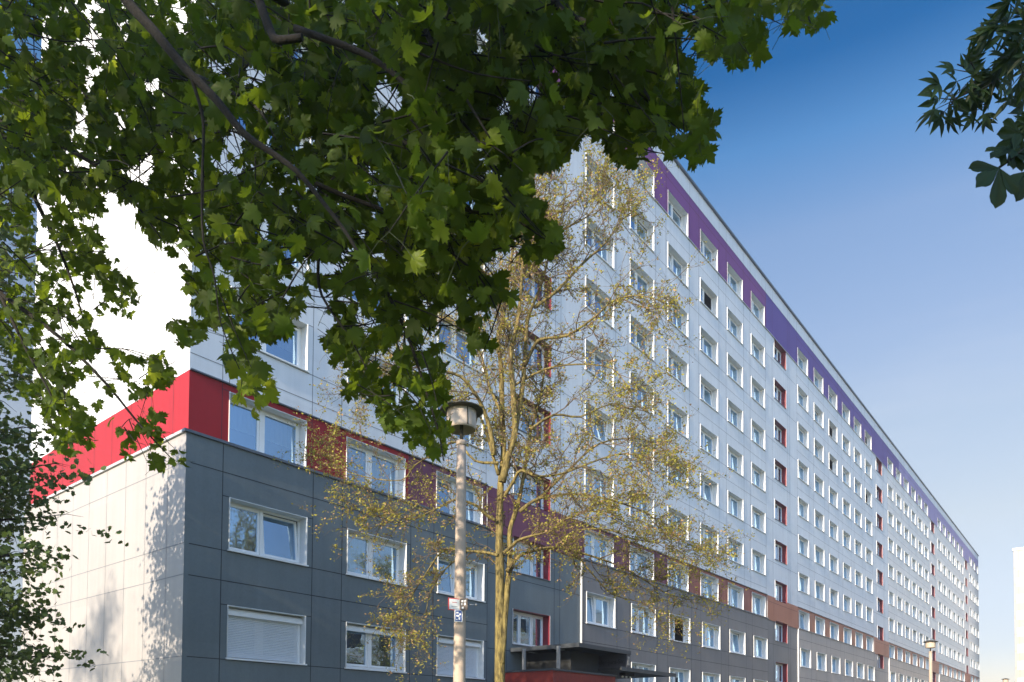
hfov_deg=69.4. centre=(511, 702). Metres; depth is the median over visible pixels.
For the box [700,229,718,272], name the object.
window
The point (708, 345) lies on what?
window
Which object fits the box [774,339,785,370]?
stair window
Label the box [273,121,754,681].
spring tree
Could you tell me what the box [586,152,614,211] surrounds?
window
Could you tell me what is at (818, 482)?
window
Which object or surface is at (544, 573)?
stair window
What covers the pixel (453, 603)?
sign plate
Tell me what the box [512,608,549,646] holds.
stair window
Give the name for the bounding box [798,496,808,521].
window
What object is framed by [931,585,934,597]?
stair window
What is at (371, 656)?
window
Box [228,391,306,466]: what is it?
window
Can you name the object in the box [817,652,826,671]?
window
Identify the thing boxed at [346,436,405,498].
window
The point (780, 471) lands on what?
stair window
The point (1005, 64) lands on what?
chestnut tree
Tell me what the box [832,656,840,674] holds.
window
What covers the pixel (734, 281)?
window
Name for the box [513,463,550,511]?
stair window
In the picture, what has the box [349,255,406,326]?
window
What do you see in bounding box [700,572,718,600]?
window
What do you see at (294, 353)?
window
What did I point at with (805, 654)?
window
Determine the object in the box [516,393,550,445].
stair window
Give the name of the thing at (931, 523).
stair window
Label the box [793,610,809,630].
window
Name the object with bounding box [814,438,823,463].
window
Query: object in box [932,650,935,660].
stair window
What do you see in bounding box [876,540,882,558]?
stair window
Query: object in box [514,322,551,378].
stair window
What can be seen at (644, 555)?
window
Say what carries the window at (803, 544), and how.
in the apartment building
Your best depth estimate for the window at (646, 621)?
36.56 m
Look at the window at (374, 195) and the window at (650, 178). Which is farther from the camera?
the window at (650, 178)
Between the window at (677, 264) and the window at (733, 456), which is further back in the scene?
the window at (733, 456)
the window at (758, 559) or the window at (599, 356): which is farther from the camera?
the window at (758, 559)
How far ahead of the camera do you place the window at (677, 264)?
40.20 m
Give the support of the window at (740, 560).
in the apartment building
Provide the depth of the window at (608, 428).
34.04 m
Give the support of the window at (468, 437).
in the apartment building
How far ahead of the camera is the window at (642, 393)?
36.89 m
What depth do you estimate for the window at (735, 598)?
45.99 m
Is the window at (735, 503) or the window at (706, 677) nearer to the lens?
the window at (706, 677)
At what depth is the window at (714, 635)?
42.79 m
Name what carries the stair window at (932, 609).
in the apartment building
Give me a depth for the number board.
9.39 m
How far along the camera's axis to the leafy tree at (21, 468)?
11.11 m
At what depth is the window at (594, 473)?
33.73 m
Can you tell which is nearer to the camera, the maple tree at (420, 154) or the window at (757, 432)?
the maple tree at (420, 154)
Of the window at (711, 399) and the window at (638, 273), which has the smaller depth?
the window at (638, 273)
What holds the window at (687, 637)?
in the apartment building
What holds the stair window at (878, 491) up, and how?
in the apartment building
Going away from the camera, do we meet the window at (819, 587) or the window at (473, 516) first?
the window at (473, 516)
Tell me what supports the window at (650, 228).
in the apartment building
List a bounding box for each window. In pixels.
[225,605,306,665]
[227,497,308,566]
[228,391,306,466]
[231,286,309,372]
[233,101,310,165]
[255,220,308,273]
[293,46,306,59]
[345,622,406,673]
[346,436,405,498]
[346,528,407,586]
[347,355,405,405]
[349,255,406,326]
[367,182,380,219]
[372,95,394,122]
[436,471,482,523]
[436,634,484,679]
[437,398,484,450]
[437,552,485,602]
[438,312,483,374]
[473,34,486,53]
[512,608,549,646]
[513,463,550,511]
[513,536,550,581]
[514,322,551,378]
[515,251,551,311]
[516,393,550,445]
[529,84,539,96]
[584,530,613,566]
[585,215,614,269]
[585,276,614,329]
[585,339,614,388]
[585,402,613,447]
[585,465,614,508]
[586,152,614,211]
[586,591,615,628]
[629,431,654,470]
[629,488,653,525]
[630,154,654,199]
[630,204,654,252]
[630,257,653,306]
[630,315,654,361]
[630,371,653,415]
[630,545,653,579]
[631,603,656,636]
[631,662,655,681]
[660,190,688,238]
[667,242,688,288]
[667,300,688,338]
[667,456,688,490]
[668,347,688,388]
[668,401,688,439]
[668,507,688,541]
[668,560,688,591]
[669,613,690,643]
[669,667,689,681]
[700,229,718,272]
[700,277,718,319]
[700,326,718,365]
[700,375,718,412]
[700,424,718,459]
[700,473,718,507]
[700,523,717,553]
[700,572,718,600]
[702,622,720,649]
[702,672,719,681]
[727,262,743,301]
[727,307,743,345]
[727,352,743,388]
[727,398,743,432]
[727,444,743,476]
[727,490,743,521]
[728,537,743,565]
[728,583,743,609]
[729,629,744,654]
[751,291,764,327]
[751,334,764,368]
[751,376,765,409]
[751,419,765,450]
[751,462,765,492]
[752,505,765,533]
[752,549,765,575]
[752,592,765,616]
[753,635,767,659]
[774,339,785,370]
[774,379,785,408]
[774,418,786,447]
[774,458,786,486]
[774,499,786,525]
[774,621,787,643]
[775,540,786,564]
[775,580,786,603]
[775,662,787,681]
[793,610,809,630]
[797,349,808,377]
[797,384,808,413]
[798,422,808,449]
[798,459,808,485]
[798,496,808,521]
[798,534,809,558]
[798,572,808,594]
[800,648,811,668]
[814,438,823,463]
[814,473,823,497]
[814,509,824,532]
[815,545,823,566]
[815,580,824,601]
[815,616,824,635]
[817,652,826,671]
[830,622,838,639]
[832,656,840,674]
[876,457,881,475]
[876,485,881,503]
[876,512,882,530]
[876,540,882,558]
[877,569,882,585]
[877,597,882,613]
[877,625,883,641]
[877,654,883,668]
[930,520,933,533]
[931,542,934,554]
[931,563,934,575]
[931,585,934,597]
[931,606,934,618]
[932,628,935,639]
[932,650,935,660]
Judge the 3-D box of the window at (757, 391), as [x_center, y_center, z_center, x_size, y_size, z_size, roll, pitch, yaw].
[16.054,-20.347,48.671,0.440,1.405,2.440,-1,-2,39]
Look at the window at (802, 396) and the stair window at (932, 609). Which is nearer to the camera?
the window at (802, 396)
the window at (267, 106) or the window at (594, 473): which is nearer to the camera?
the window at (267, 106)
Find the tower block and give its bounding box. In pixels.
[1012,547,1023,681]
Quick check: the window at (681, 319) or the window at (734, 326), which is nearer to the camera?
the window at (681, 319)
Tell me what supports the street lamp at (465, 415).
on the ground
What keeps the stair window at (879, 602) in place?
in the apartment building
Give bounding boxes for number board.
[460,598,476,609]
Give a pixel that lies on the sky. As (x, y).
(878, 233)
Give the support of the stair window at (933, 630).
in the apartment building
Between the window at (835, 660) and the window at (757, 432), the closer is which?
the window at (757, 432)
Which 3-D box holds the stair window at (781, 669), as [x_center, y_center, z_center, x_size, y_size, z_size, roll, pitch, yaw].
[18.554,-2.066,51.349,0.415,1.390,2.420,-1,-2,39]
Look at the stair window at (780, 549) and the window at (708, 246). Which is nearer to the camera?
the window at (708, 246)
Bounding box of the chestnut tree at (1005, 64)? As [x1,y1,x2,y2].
[915,0,1023,208]
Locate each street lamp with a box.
[440,401,483,681]
[923,640,937,681]
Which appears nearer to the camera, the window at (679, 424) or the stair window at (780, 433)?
the window at (679, 424)
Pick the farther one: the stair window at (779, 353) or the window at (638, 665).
the stair window at (779, 353)
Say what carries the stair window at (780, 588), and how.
in the apartment building
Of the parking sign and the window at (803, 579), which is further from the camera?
the window at (803, 579)
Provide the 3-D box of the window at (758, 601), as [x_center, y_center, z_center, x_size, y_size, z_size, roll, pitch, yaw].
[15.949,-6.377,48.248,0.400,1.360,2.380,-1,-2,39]
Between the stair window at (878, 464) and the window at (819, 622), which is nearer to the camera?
the window at (819, 622)
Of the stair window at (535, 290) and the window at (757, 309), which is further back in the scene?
the window at (757, 309)
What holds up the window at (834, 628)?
in the apartment building
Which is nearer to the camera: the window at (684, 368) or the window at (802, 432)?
the window at (684, 368)
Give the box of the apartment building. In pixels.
[20,0,979,681]
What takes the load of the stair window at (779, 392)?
in the apartment building
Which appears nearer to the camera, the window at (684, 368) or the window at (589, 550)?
the window at (589, 550)
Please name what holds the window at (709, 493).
in the apartment building
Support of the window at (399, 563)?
in the apartment building
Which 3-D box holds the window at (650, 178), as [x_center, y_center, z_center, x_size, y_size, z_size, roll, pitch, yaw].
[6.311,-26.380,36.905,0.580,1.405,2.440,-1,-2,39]
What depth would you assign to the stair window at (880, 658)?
74.35 m
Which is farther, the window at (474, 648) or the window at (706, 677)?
the window at (706, 677)
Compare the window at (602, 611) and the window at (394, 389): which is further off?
the window at (602, 611)
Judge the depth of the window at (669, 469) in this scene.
40.01 m
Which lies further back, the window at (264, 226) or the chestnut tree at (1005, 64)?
the window at (264, 226)
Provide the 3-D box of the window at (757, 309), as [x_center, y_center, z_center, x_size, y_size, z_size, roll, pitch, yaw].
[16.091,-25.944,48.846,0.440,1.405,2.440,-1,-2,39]
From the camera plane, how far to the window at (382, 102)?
23.61 m
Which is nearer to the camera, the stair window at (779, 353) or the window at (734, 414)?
the window at (734, 414)
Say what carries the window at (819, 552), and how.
in the apartment building
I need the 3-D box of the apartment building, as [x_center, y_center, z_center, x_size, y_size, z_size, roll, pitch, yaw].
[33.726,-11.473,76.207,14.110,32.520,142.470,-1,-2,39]
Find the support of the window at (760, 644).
in the apartment building
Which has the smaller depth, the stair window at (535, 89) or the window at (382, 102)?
the window at (382, 102)
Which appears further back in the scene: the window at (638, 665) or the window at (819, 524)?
the window at (819, 524)
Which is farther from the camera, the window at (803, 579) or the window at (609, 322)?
the window at (803, 579)
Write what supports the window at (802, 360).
in the apartment building
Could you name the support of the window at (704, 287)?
in the apartment building
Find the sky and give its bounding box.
[0,0,1023,681]
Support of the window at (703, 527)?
in the apartment building
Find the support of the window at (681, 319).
in the apartment building
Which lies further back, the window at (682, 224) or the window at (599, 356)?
the window at (682, 224)
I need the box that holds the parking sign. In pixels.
[454,610,467,621]
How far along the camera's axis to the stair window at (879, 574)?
74.61 m
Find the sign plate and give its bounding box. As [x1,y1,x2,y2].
[448,598,459,609]
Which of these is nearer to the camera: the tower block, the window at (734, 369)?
the window at (734, 369)
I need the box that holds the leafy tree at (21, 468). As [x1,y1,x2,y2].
[0,186,128,681]
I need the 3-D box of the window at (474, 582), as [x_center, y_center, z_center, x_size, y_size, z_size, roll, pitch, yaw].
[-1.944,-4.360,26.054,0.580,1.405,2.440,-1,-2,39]
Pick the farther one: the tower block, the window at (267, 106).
the tower block
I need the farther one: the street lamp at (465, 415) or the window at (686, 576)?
the window at (686, 576)
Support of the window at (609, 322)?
in the apartment building
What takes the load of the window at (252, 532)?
in the apartment building
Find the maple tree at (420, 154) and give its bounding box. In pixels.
[0,0,838,474]
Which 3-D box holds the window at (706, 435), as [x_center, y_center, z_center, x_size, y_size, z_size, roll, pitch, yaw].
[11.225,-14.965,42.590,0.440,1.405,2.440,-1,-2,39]
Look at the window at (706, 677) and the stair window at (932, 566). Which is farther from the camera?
the stair window at (932, 566)
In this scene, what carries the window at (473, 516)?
in the apartment building
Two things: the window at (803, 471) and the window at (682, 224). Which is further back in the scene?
the window at (803, 471)
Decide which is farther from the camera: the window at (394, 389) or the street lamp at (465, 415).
the window at (394, 389)
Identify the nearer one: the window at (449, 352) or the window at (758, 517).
the window at (449, 352)
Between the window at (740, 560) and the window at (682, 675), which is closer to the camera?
the window at (682, 675)
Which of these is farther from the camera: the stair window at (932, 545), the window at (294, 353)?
the stair window at (932, 545)
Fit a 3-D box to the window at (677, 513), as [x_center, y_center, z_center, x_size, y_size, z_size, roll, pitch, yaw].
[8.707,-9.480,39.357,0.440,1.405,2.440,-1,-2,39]
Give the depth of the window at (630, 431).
36.63 m
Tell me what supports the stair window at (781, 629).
in the apartment building
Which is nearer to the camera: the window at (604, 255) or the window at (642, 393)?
the window at (604, 255)
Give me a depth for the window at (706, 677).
42.59 m
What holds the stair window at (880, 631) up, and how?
in the apartment building
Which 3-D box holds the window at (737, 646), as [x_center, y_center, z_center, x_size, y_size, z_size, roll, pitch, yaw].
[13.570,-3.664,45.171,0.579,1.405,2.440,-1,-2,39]
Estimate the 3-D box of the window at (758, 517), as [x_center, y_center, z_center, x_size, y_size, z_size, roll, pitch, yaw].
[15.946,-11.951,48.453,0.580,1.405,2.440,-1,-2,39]
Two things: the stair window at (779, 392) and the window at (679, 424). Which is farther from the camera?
the stair window at (779, 392)
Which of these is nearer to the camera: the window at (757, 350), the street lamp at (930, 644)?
the street lamp at (930, 644)
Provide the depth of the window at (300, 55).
21.49 m
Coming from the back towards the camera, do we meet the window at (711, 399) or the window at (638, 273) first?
the window at (711, 399)
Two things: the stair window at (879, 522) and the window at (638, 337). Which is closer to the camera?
the window at (638, 337)
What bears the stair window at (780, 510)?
in the apartment building
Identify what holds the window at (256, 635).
in the apartment building
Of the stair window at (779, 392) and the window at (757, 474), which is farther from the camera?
the stair window at (779, 392)
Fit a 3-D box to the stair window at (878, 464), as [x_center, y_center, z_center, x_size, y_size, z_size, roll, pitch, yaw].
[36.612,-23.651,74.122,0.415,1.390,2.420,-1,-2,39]
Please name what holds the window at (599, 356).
in the apartment building
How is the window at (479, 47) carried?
in the apartment building
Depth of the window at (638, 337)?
37.08 m
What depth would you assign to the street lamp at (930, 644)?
30.40 m
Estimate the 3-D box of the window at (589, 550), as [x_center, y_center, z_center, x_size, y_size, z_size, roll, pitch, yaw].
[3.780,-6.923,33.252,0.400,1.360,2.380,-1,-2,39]
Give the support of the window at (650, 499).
in the apartment building

